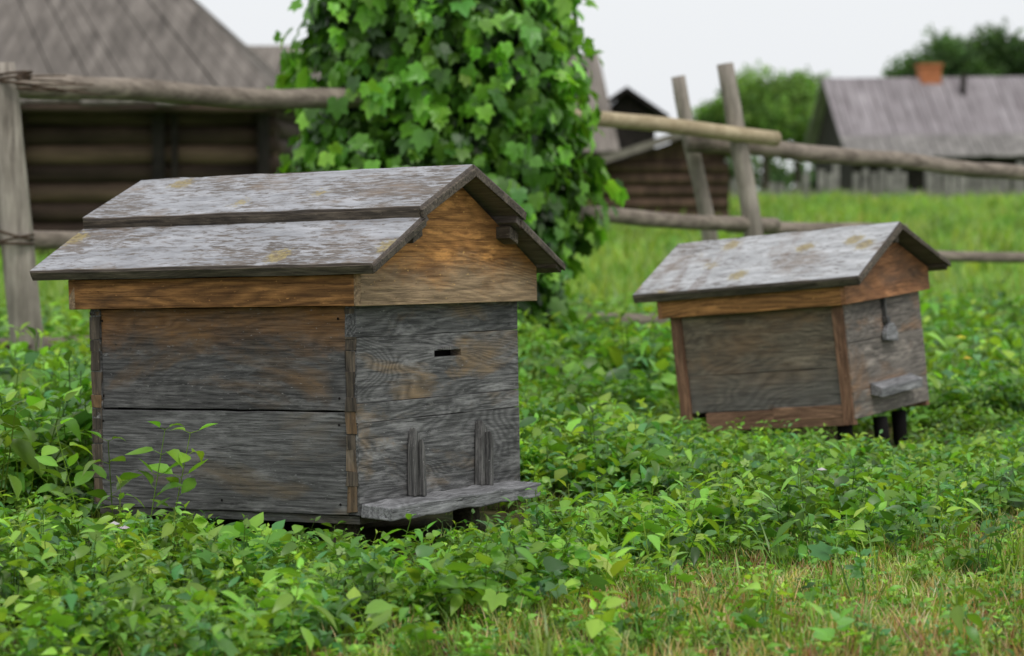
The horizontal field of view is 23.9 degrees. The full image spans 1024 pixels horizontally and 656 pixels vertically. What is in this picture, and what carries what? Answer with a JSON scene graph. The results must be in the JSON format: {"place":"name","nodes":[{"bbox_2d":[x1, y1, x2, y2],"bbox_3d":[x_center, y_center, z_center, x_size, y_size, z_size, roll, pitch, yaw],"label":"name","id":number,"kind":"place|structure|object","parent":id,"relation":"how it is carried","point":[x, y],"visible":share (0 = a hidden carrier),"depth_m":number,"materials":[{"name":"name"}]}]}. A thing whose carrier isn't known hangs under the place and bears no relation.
{"place":"outdoors","nodes":[
{"label":"outdoors","id":0,"kind":"place"},
{"bbox_2d":[0,186,1023,655],"bbox_3d":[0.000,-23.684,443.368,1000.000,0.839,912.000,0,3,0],"label":"ground","id":1,"kind":"structure","parent":0,"point":[380,527],"depth_m":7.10,"materials":[{"name":"green plant"}]},
{"bbox_2d":[0,0,320,255],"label":"log barn","id":2,"kind":"structure","parent":1,"relation":"on","point":[84,158],"depth_m":29.87,"materials":[{"name":"brown wood"}]},
{"bbox_2d":[247,45,330,113],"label":"farm shed","id":3,"kind":"structure","parent":1,"relation":"on","point":[269,55],"depth_m":41.92,"materials":[{"name":"wood"}]},
{"bbox_2d":[30,164,564,547],"bbox_3d":[-0.593,0.100,6.931,1.171,1.095,1.014,0,1,30],"label":"beehive","id":4,"kind":"object","parent":1,"relation":"on","point":[333,348],"visible":0.99,"depth_m":6.60,"materials":[{"name":"grey wood"}]},
{"bbox_2d":[35,416,801,559],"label":"tall nettle plants","id":5,"kind":"object","parent":1,"relation":"on","point":[176,455],"visible":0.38,"depth_m":6.37,"materials":[{"name":"green plant"}]},
{"bbox_2d":[266,0,628,330],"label":"climbing hop plant","id":6,"kind":"object","parent":1,"relation":"on","point":[494,91],"visible":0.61,"depth_m":12.16,"materials":[{"name":"green plant"}]},
{"bbox_2d":[0,62,1023,356],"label":"pole fence","id":7,"kind":"object","parent":1,"relation":"on","point":[22,240],"visible":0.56,"depth_m":13.13,"materials":[{"name":"grey wood"}]},
{"bbox_2d":[0,279,1023,655],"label":"meadow weeds","id":8,"kind":"object","parent":1,"relation":"on","point":[782,481],"visible":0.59,"depth_m":6.17,"materials":[{"name":"green plant"}]},
{"bbox_2d":[108,335,986,538],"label":"wildflowers","id":9,"kind":"object","parent":1,"relation":"on","point":[821,469],"visible":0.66,"depth_m":7.08,"materials":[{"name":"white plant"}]},
{"bbox_2d":[563,53,619,205],"bbox_3d":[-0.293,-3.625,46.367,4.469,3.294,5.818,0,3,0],"label":"fence post","id":10,"kind":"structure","parent":1,"relation":"on","point":[608,142],"depth_m":44.76,"materials":[{"name":"wood"}]},
{"bbox_2d":[607,86,668,160],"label":"tarred shed","id":11,"kind":"structure","parent":1,"relation":"on","point":[627,99],"depth_m":49.83,"materials":[{"name":"brown wood"}]},
{"bbox_2d":[582,134,731,230],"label":"log shed","id":12,"kind":"structure","parent":1,"relation":"on","point":[654,180],"depth_m":37.84,"materials":[{"name":"brown wood"}]},
{"bbox_2d":[692,97,725,124],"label":"deciduous tree","id":13,"kind":"object","parent":1,"relation":"on","point":[710,113],"visible":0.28,"depth_m":112.80,"materials":[{"name":"green plant"}]},
{"bbox_2d":[715,59,819,189],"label":"deciduous tree","id":14,"kind":"object","parent":1,"relation":"on","point":[757,98],"visible":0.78,"depth_m":106.95,"materials":[{"name":"green plant"}]},
{"bbox_2d":[726,155,813,195],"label":"distant trees","id":15,"kind":"object","parent":1,"relation":"on","point":[778,174],"visible":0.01,"depth_m":195.34,"materials":[{"name":"green plant"}]},
{"bbox_2d":[632,221,950,445],"bbox_3d":[1.106,0.091,9.309,0.990,0.923,0.752,-5,3,36],"label":"beehive","id":16,"kind":"object","parent":1,"relation":"on","point":[815,328],"visible":0.95,"depth_m":9.07,"materials":[{"name":"grey wood"}]},
{"bbox_2d":[764,65,830,194],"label":"deciduous tree","id":17,"kind":"object","parent":1,"relation":"on","point":[797,164],"visible":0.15,"depth_m":111.24,"materials":[{"name":"green plant"}]},
{"bbox_2d":[815,83,851,195],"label":"wall gable","id":18,"kind":"structure","parent":1,"relation":"on","point":[828,135],"depth_m":77.97,"materials":[{"name":"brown wood"}]},
{"bbox_2d":[729,161,1023,201],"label":"board fence","id":19,"kind":"object","parent":1,"relation":"on","point":[833,183],"visible":0.27,"depth_m":54.90,"materials":[{"name":"grey wood"}]},
{"bbox_2d":[879,51,945,105],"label":"deciduous tree","id":20,"kind":"object","parent":1,"relation":"on","point":[906,68],"visible":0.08,"depth_m":127.56,"materials":[{"name":"green plant"}]},
{"bbox_2d":[814,150,1023,196],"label":"picket fence","id":21,"kind":"object","parent":1,"relation":"on","point":[915,179],"visible":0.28,"depth_m":75.39,"materials":[{"name":"wood"}]},
{"bbox_2d":[805,77,1016,144],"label":"roof back","id":22,"kind":"structure","parent":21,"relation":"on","point":[816,119],"depth_m":79.04,"materials":[{"name":"grey wood"}]},
{"bbox_2d":[822,76,1023,151],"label":"roof front","id":23,"kind":"structure","parent":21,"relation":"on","point":[976,109],"depth_m":76.69,"materials":[{"name":"grey wood"}]},
{"bbox_2d":[915,63,942,95],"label":"chimney","id":24,"kind":"object","parent":23,"relation":"on","point":[929,73],"visible":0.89,"depth_m":77.58,"materials":[{"name":"brick"}]},
{"bbox_2d":[840,134,1023,157],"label":"eave skirt","id":25,"kind":"object","parent":23,"relation":"attached to","point":[966,145],"visible":0.8,"depth_m":75.13,"materials":[{"name":"grey wood"}]},
{"bbox_2d":[960,73,966,95],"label":"stove pipe","id":26,"kind":"object","parent":23,"relation":"on","point":[963,85],"visible":1,"depth_m":77.22,"materials":[{"name":"black metal"}]},
{"bbox_2d":[909,23,1010,76],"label":"deciduous tree","id":27,"kind":"object","parent":1,"relation":"on","point":[949,52],"visible":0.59,"depth_m":128.71,"materials":[{"name":"green plant"}]},
{"bbox_2d":[959,17,1023,75],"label":"deciduous tree","id":28,"kind":"object","parent":1,"relation":"on","point":[1012,46],"visible":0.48,"depth_m":129.25,"materials":[{"name":"green plant"}]},
{"bbox_2d":[197,0,1023,195],"label":"sky","id":29,"kind":"structure","parent":0,"point":[644,44],"materials":[{"name":"white"}]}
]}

